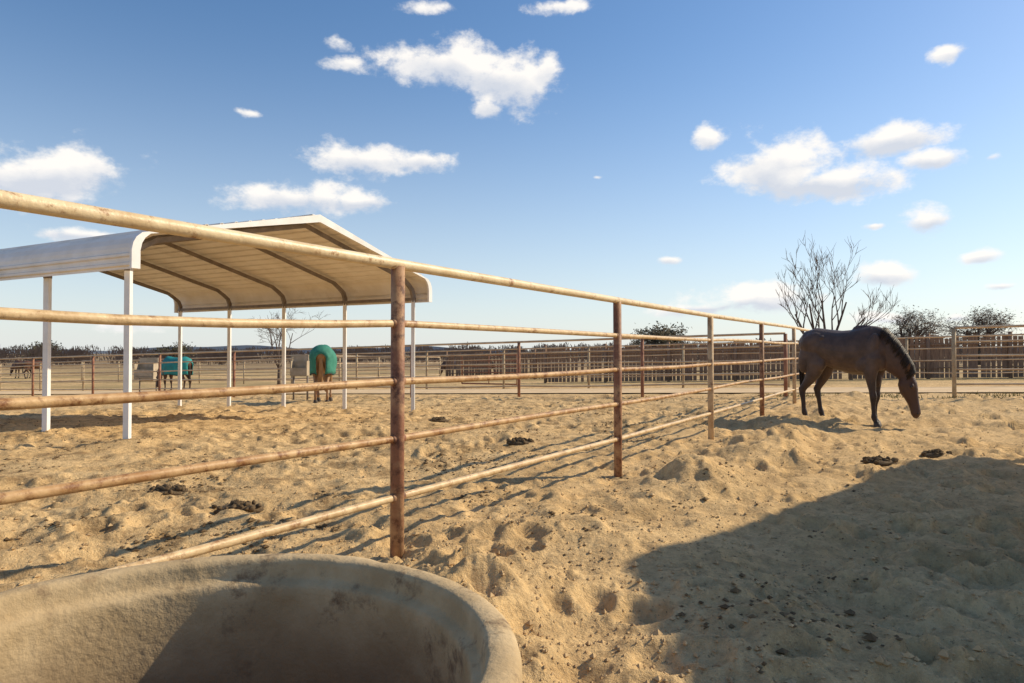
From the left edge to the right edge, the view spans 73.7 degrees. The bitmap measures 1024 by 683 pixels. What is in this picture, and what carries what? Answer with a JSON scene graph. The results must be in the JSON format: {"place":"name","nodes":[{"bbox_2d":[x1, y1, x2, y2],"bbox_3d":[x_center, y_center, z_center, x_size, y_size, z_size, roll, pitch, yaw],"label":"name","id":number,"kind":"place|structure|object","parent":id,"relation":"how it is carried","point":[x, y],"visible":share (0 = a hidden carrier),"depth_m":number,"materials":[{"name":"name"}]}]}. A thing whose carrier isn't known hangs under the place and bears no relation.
{"place":"outdoors","nodes":[
{"label":"outdoors","id":0,"kind":"place"},
{"bbox_2d":[441,359,455,375],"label":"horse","id":1,"kind":"object","parent":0,"point":[443,363],"visible":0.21,"depth_m":56.49},
{"bbox_2d":[474,359,496,374],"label":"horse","id":2,"kind":"object","parent":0,"point":[492,362],"visible":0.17,"depth_m":57.65},
{"bbox_2d":[0,354,1023,682],"bbox_3d":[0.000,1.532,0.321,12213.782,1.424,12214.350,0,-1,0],"label":"ground","id":3,"kind":"structure","parent":0,"point":[850,430],"depth_m":4.80,"materials":[{"name":"beige sand"}]},
{"bbox_2d":[10,360,31,377],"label":"horse","id":4,"kind":"object","parent":3,"relation":"on","point":[21,364],"visible":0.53,"depth_m":59.85},
{"bbox_2d":[22,361,41,378],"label":"horse","id":5,"kind":"object","parent":3,"relation":"on","point":[24,363],"visible":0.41,"depth_m":58.54},
{"bbox_2d":[18,340,65,364],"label":"oak tree","id":6,"kind":"object","parent":3,"relation":"on","point":[40,345],"visible":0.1,"depth_m":119.14,"materials":[{"name":"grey plant"}]},
{"bbox_2d":[134,358,157,391],"bbox_3d":[-16.700,1.593,31.180,0.890,1.700,0.475,0,-1,0],"label":"hay feeder","id":7,"kind":"object","parent":3,"relation":"on","point":[145,367],"visible":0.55,"depth_m":31.21,"materials":[{"name":"grey metal"}]},
{"bbox_2d":[147,484,191,495],"bbox_3d":[-2.770,1.198,5.473,0.356,0.111,0.273,0,-1,0],"label":"dung pile","id":8,"kind":"object","parent":3,"relation":"on","point":[176,489],"visible":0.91,"depth_m":5.44,"materials":[{"name":"brown soil"}]},
{"bbox_2d":[156,356,192,389],"bbox_3d":[-14.911,1.464,30.044,2.010,1.639,0.732,0,-1,22],"label":"horse","id":9,"kind":"object","parent":3,"relation":"on","point":[174,366],"visible":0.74,"depth_m":29.69},
{"bbox_2d":[150,342,198,364],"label":"oak tree","id":10,"kind":"object","parent":3,"relation":"on","point":[184,348],"visible":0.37,"depth_m":119.16,"materials":[{"name":"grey plant"}]},
{"bbox_2d":[0,214,431,438],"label":"horse shelter","id":11,"kind":"object","parent":3,"relation":"on","point":[186,274],"visible":0.86,"depth_m":13.32,"materials":[{"name":"white metal"}]},
{"bbox_2d":[81,357,390,383],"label":"pipe fence","id":12,"kind":"object","parent":3,"relation":"on","point":[243,375],"visible":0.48,"depth_m":48.13,"materials":[{"name":"brown metal"}]},
{"bbox_2d":[211,499,263,513],"bbox_3d":[-1.956,1.181,4.883,0.378,0.117,0.269,0,-1,0],"label":"dung pile","id":13,"kind":"object","parent":3,"relation":"on","point":[247,506],"visible":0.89,"depth_m":4.83,"materials":[{"name":"brown soil"}]},
{"bbox_2d":[0,553,521,682],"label":"water tub","id":14,"kind":"object","parent":3,"relation":"on","point":[288,618],"visible":1,"depth_m":1.58,"materials":[{"name":"beige concrete"}]},
{"bbox_2d":[251,308,330,384],"bbox_3d":[-11.654,-0.087,34.748,3.576,5.507,4.534,1,-1,-33],"label":"bare tree","id":15,"kind":"object","parent":3,"relation":"on","point":[278,352],"visible":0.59,"depth_m":33.85,"materials":[{"name":"grey plant"}]},
{"bbox_2d":[290,355,308,399],"bbox_3d":[-6.400,1.140,20.589,0.503,1.452,0.271,0,-1,0],"label":"hay feeder","id":16,"kind":"object","parent":3,"relation":"on","point":[299,365],"visible":0.76,"depth_m":20.64,"materials":[{"name":"grey metal"}]},
{"bbox_2d":[309,344,336,402],"bbox_3d":[-5.283,0.897,19.158,0.732,1.639,2.009,0,-1,-11],"label":"horse","id":17,"kind":"object","parent":3,"relation":"on","point":[322,362],"visible":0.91,"depth_m":18.31},
{"bbox_2d":[291,355,440,383],"bbox_3d":[-7.503,1.781,38.405,0.095,2.091,14.374,0,-1,23],"label":"pipe fence","id":18,"kind":"object","parent":3,"relation":"on","point":[378,370],"visible":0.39,"depth_m":38.36,"materials":[{"name":"brown metal"}]},
{"bbox_2d":[0,332,787,397],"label":"pipe fence","id":19,"kind":"object","parent":3,"relation":"on","point":[518,364],"visible":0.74,"depth_m":20.29,"materials":[{"name":"brown metal"}]},
{"bbox_2d":[0,190,816,570],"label":"pipe fence","id":20,"kind":"object","parent":3,"relation":"on","point":[398,380],"visible":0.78,"depth_m":3.45,"materials":[{"name":"beige metal"}]},
{"bbox_2d":[429,417,448,421],"bbox_3d":[-1.204,1.284,11.176,0.340,0.111,0.268,0,-1,0],"label":"dung pile","id":21,"kind":"object","parent":3,"relation":"on","point":[438,419],"visible":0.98,"depth_m":11.11,"materials":[{"name":"brown soil"}]},
{"bbox_2d":[0,395,907,674],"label":"dung crumbs","id":22,"kind":"object","parent":3,"relation":"on","point":[764,663],"visible":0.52,"depth_m":4.39,"materials":[{"name":"brown soil"}]},
{"bbox_2d":[461,354,516,384],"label":"gate","id":23,"kind":"structure","parent":3,"relation":"on","point":[488,372],"depth_m":29.41,"materials":[{"name":"brown metal"}]},
{"bbox_2d":[446,349,551,378],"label":"pale fence","id":24,"kind":"object","parent":3,"relation":"on","point":[483,369],"visible":0.51,"depth_m":47.51,"materials":[{"name":"brown wood"}]},
{"bbox_2d":[0,338,1023,365],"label":"orchard","id":25,"kind":"object","parent":3,"relation":"on","point":[65,351],"visible":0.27,"depth_m":129.34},
{"bbox_2d":[0,334,1023,390],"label":"pipe fence","id":26,"kind":"object","parent":3,"relation":"on","point":[683,354],"visible":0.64,"depth_m":26.51,"materials":[{"name":"brown metal"}]},
{"bbox_2d":[0,396,1023,682],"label":"loose clods","id":27,"kind":"object","parent":3,"relation":"on","point":[880,660],"visible":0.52,"depth_m":3.43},
{"bbox_2d":[506,437,533,444],"bbox_3d":[0.094,1.212,8.273,0.334,0.114,0.297,1,-1,-30],"label":"dung pile","id":28,"kind":"object","parent":3,"relation":"on","point":[518,441],"visible":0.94,"depth_m":8.21,"materials":[{"name":"brown soil"}]},
{"bbox_2d":[630,321,689,357],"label":"oak tree","id":29,"kind":"object","parent":3,"relation":"on","point":[656,331],"visible":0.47,"depth_m":98.80,"materials":[{"name":"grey plant"}]},
{"bbox_2d":[544,341,841,382],"bbox_3d":[8.600,1.115,34.205,14.464,2.495,0.208,0,-1,17],"label":"pale fence","id":30,"kind":"object","parent":3,"relation":"on","point":[727,368],"visible":0.49,"depth_m":34.34,"materials":[{"name":"brown wood"}]},
{"bbox_2d":[776,235,897,333],"bbox_3d":[18.597,-2.040,39.131,6.328,8.716,4.207,-1,-1,43],"label":"bare tree","id":31,"kind":"object","parent":3,"relation":"on","point":[822,308],"visible":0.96,"depth_m":39.47,"materials":[{"name":"brown plant"}]},
{"bbox_2d":[798,325,920,427],"bbox_3d":[5.305,0.549,10.525,0.614,1.598,1.778,1,-1,-42],"label":"horse","id":32,"kind":"object","parent":3,"relation":"on","point":[872,354],"visible":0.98,"depth_m":10.32},
{"bbox_2d":[860,455,898,466],"bbox_3d":[3.661,1.184,6.778,0.381,0.118,0.270,0,-1,0],"label":"dung pile","id":33,"kind":"object","parent":3,"relation":"on","point":[881,461],"visible":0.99,"depth_m":6.72,"materials":[{"name":"brown soil"}]},
{"bbox_2d":[876,305,957,363],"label":"oak tree","id":34,"kind":"object","parent":3,"relation":"on","point":[909,324],"visible":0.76,"depth_m":89.44,"materials":[{"name":"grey plant"}]},
{"bbox_2d":[848,331,1023,379],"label":"pale fence","id":35,"kind":"object","parent":3,"relation":"on","point":[931,366],"visible":0.53,"depth_m":30.72,"materials":[{"name":"brown wood"}]},
{"bbox_2d":[921,448,953,457],"bbox_3d":[4.594,1.213,7.380,0.344,0.117,0.281,0,-1,-16],"label":"dung pile","id":36,"kind":"object","parent":3,"relation":"on","point":[935,453],"visible":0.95,"depth_m":7.33,"materials":[{"name":"brown soil"}]},
{"bbox_2d":[937,304,1023,364],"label":"oak tree","id":37,"kind":"object","parent":3,"relation":"on","point":[982,322],"visible":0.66,"depth_m":89.29,"materials":[{"name":"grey plant"}]},
{"bbox_2d":[951,324,1023,397],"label":"pipe fence","id":38,"kind":"object","parent":3,"relation":"on","point":[954,355],"visible":0.94,"depth_m":15.41,"materials":[{"name":"brown metal"}]},
{"bbox_2d":[0,386,1023,393],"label":"path","id":39,"kind":"structure","parent":0,"point":[811,389],"depth_m":22.47,"materials":[{"name":"beige sand"}]},
{"bbox_2d":[0,0,1023,350],"label":"sky","id":40,"kind":"structure","parent":0,"point":[673,153],"materials":[{"name":"blue"}]},
{"bbox_2d":[9,345,1023,353],"bbox_3d":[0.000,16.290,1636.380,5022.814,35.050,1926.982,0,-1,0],"label":"hills","id":41,"kind":"structure","parent":0,"point":[239,347],"depth_m":2424.31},
{"bbox_2d":[759,391,1023,399],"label":"grass","id":42,"kind":"structure","parent":0,"point":[1005,395],"depth_m":15.95,"materials":[{"name":"beige plant"}]}
]}

